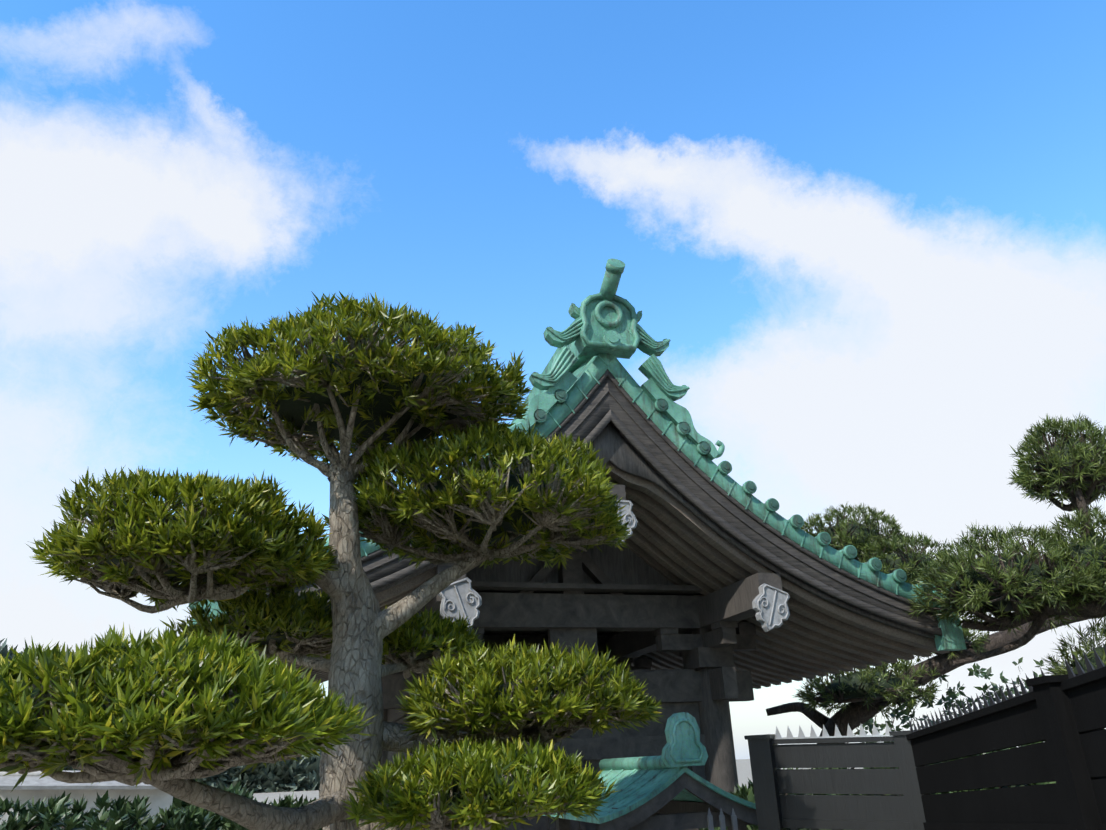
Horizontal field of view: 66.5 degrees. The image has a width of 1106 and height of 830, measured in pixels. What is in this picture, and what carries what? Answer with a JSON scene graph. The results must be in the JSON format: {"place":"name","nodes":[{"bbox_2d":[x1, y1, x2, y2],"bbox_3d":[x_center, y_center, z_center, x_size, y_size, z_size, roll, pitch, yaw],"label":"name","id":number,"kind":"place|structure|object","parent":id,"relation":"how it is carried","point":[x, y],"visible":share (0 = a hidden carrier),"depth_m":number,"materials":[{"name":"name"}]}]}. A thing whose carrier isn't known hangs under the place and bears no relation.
{"place":"outdoors","nodes":[
{"label":"outdoors","id":0,"kind":"place"},
{"bbox_2d":[0,0,1105,759],"label":"sky","id":1,"kind":"structure","parent":0,"point":[866,239],"materials":[{"name":"blue"}]},
{"bbox_2d":[253,759,862,804],"bbox_3d":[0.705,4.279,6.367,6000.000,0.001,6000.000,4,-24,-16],"label":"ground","id":2,"kind":"structure","parent":0,"point":[743,766],"depth_m":84.36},
{"bbox_2d":[0,789,172,828],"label":"garden wall","id":3,"kind":"structure","parent":2,"relation":"on","point":[160,799],"depth_m":24.18,"materials":[{"name":"paint"}]},
{"bbox_2d":[0,770,156,789],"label":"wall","id":4,"kind":"structure","parent":3,"relation":"on","point":[32,781],"depth_m":23.62,"materials":[{"name":"paint"}]},
{"bbox_2d":[0,638,321,792],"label":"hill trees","id":5,"kind":"object","parent":2,"relation":"on","point":[290,775],"visible":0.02,"depth_m":102.05,"materials":[{"name":"green plant"}]},
{"bbox_2d":[0,291,662,829],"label":"maki","id":6,"kind":"object","parent":2,"relation":"on","point":[476,673],"depth_m":4.41,"materials":[{"name":"green plant"}]},
{"bbox_2d":[0,620,620,829],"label":"young maki leaves","id":7,"kind":"object","parent":6,"relation":"attached to","point":[295,710],"visible":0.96,"depth_m":2.89,"materials":[{"name":"green plant"}]},
{"bbox_2d":[0,704,1104,829],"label":"shrub","id":8,"kind":"object","parent":2,"relation":"on","point":[178,814],"depth_m":7.11,"materials":[{"name":"green plant"}]},
{"bbox_2d":[707,809,737,829],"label":"fence pickets","id":9,"kind":"object","parent":2,"relation":"on","point":[722,821],"visible":1,"depth_m":5.49,"materials":[{"name":"grey metal"}]},
{"bbox_2d":[744,730,934,829],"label":"fence","id":10,"kind":"object","parent":2,"relation":"on","point":[773,783],"visible":0.96,"depth_m":5.38,"materials":[{"name":"wood"}]},
{"bbox_2d":[773,722,890,738],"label":"fence spikes","id":11,"kind":"object","parent":10,"relation":"attached to","point":[825,734],"visible":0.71,"depth_m":5.48,"materials":[{"name":"grey metal"}]},
{"bbox_2d":[766,413,1105,794],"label":"pine","id":12,"kind":"object","parent":2,"relation":"on","point":[1056,544],"depth_m":7.92,"materials":[{"name":"green plant"}]},
{"bbox_2d":[847,657,1044,768],"bbox_3d":[6.301,4.949,13.878,3.823,2.017,1.173,-11,-24,19],"label":"bush","id":13,"kind":"object","parent":2,"relation":"on","point":[950,693],"depth_m":13.84,"materials":[{"name":"green plant"}]},
{"bbox_2d":[906,666,1105,829],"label":"fence","id":14,"kind":"object","parent":2,"relation":"on","point":[1063,717],"visible":0.98,"depth_m":3.58,"materials":[{"name":"black wood"}]},
{"bbox_2d":[909,643,1105,732],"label":"fence spikes","id":15,"kind":"object","parent":14,"relation":"attached to","point":[1090,667],"visible":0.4,"depth_m":3.79,"materials":[{"name":"black metal"}]},
{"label":"platform","id":16,"kind":"structure","parent":2,"relation":"on","visible":0},
{"bbox_2d":[381,484,782,829],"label":"frame","id":17,"kind":"object","parent":16,"relation":"on","point":[706,636],"visible":0.48,"depth_m":8.69,"materials":[{"name":"grey wood"}]},
{"bbox_2d":[237,369,941,635],"bbox_3d":[0.572,0.762,7.780,6.930,2.598,0.105,4,-24,-16],"label":"bargeboard","id":18,"kind":"object","parent":17,"relation":"attached to","point":[603,405],"visible":0.48,"depth_m":8.04,"materials":[{"name":"grey wood"}]},
{"bbox_2d":[193,600,965,650],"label":"barge end caps","id":19,"kind":"object","parent":18,"relation":"attached to","point":[951,638],"visible":0.32,"depth_m":8.15,"materials":[{"name":"teal metal"}]},
{"bbox_2d":[438,500,789,631],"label":"carved gable ornaments","id":20,"kind":"object","parent":17,"relation":"attached to","point":[769,603],"visible":0.79,"depth_m":7.64},
{"bbox_2d":[374,422,934,639],"bbox_3d":[0.560,1.020,7.755,6.930,2.125,0.047,4,-24,-16],"label":"bargeboard","id":21,"kind":"object","parent":17,"relation":"attached to","point":[618,451],"visible":0.52,"depth_m":8.04,"materials":[{"name":"grey wood"}]},
{"bbox_3d":[-0.234,2.282,10.274,6.930,1.716,5.800,4,-24,-16],"label":"sheathing","id":22,"kind":"object","parent":17,"relation":"attached to","visible":0},
{"bbox_2d":[325,340,596,545],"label":"roof tiles","id":23,"kind":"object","parent":22,"relation":"on","point":[578,369],"depth_m":8.86,"materials":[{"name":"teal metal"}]},
{"bbox_2d":[203,353,953,615],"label":"verge","id":24,"kind":"structure","parent":23,"relation":"attached to","point":[558,413],"depth_m":8.13,"materials":[{"name":"teal metal"}]},
{"bbox_2d":[323,390,949,591],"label":"verge cap faces","id":25,"kind":"object","parent":24,"relation":"attached to","point":[704,447],"visible":0.52,"depth_m":8.12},
{"bbox_2d":[510,258,724,459],"bbox_3d":[0.590,-0.593,8.077,2.332,1.903,0.540,4,-24,-16],"label":"roof ridge ornament","id":26,"kind":"object","parent":23,"relation":"attached to","point":[607,319],"visible":0.96,"depth_m":8.22,"materials":[{"name":"teal metal"}]},
{"bbox_2d":[466,544,673,636],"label":"gable boards","id":27,"kind":"object","parent":22,"relation":"on","point":[616,565],"visible":0.14,"depth_m":9.17,"materials":[{"name":"grey wood"}]},
{"bbox_2d":[278,461,949,688],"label":"roof eaves","id":28,"kind":"object","parent":22,"relation":"on","point":[674,541],"visible":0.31,"depth_m":8.64,"materials":[{"name":"grey wood"}]},
{"bbox_3d":[-0.205,2.989,9.979,7.010,0.255,5.800,4,-24,-16],"label":"eave fascia","id":29,"kind":"object","parent":22,"relation":"attached to","visible":0},
{"bbox_2d":[189,580,951,609],"bbox_3d":[-0.217,2.702,10.099,7.060,0.340,6.060,4,-24,-16],"label":"roof edge","id":30,"kind":"object","parent":29,"relation":"on","point":[191,607],"visible":0.04,"depth_m":6.50,"materials":[{"name":"teal metal"}]},
{"bbox_2d":[543,712,757,829],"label":"roof","id":31,"kind":"structure","parent":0,"point":[639,781],"depth_m":6.00,"materials":[{"name":"teal metal"}]}
]}

